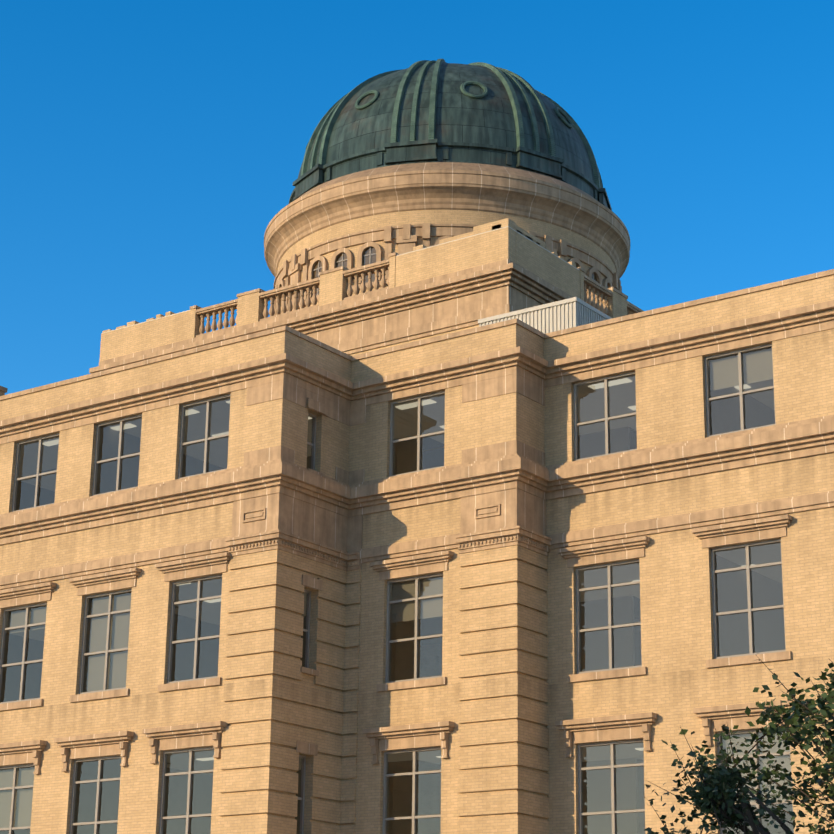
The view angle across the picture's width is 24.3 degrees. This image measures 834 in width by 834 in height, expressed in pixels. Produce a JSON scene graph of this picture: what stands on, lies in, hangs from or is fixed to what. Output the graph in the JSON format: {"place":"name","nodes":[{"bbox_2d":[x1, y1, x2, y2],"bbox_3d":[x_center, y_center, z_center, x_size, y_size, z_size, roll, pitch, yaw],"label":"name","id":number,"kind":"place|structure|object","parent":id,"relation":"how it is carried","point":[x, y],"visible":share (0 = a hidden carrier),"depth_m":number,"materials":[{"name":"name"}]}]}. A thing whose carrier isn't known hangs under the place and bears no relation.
{"place":"outdoors","nodes":[
{"label":"outdoors","id":0,"kind":"place"},
{"bbox_2d":[0,218,833,833],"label":"building","id":1,"kind":"structure","parent":0,"point":[508,696],"depth_m":50.59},
{"bbox_2d":[101,226,579,333],"bbox_3d":[6.479,-1.873,61.197,98.000,6.675,26.130,-12,-22,34],"label":"building flashing","id":2,"kind":"object","parent":1,"relation":"attached to","point":[396,255],"visible":0.12,"depth_m":61.64,"materials":[{"name":"beige stone"}]},
{"bbox_2d":[0,247,792,833],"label":"building frame","id":3,"kind":"object","parent":1,"relation":"attached to","point":[306,629],"visible":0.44,"depth_m":50.89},
{"bbox_2d":[199,162,634,564],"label":"trim","id":4,"kind":"structure","parent":1,"relation":"attached to","point":[453,186],"depth_m":66.74,"materials":[{"name":"beige stone"}]},
{"bbox_2d":[293,139,611,210],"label":"base panel","id":5,"kind":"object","parent":4,"relation":"attached to","point":[426,150],"visible":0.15,"depth_m":67.82,"materials":[{"name":"green metal"}]},
{"bbox_2d":[289,62,599,203],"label":"dome","id":6,"kind":"structure","parent":5,"relation":"attached to","point":[475,130],"depth_m":68.79,"materials":[{"name":"green metal"}]},
{"bbox_2d":[301,59,602,187],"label":"dome ribs","id":7,"kind":"object","parent":6,"relation":"attached to","point":[330,117],"visible":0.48,"depth_m":69.74,"materials":[{"name":"green metal"}]},
{"bbox_2d":[0,0,833,394],"label":"sky","id":8,"kind":"structure","parent":0,"point":[150,149],"materials":[{"name":"blue"}]},
{"label":"ground","id":9,"kind":"structure","parent":0,"visible":0},
{"bbox_2d":[643,652,833,833],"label":"oak tree","id":10,"kind":"object","parent":9,"relation":"on","point":[717,787],"visible":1,"depth_m":28.34,"materials":[{"name":"green plant"}]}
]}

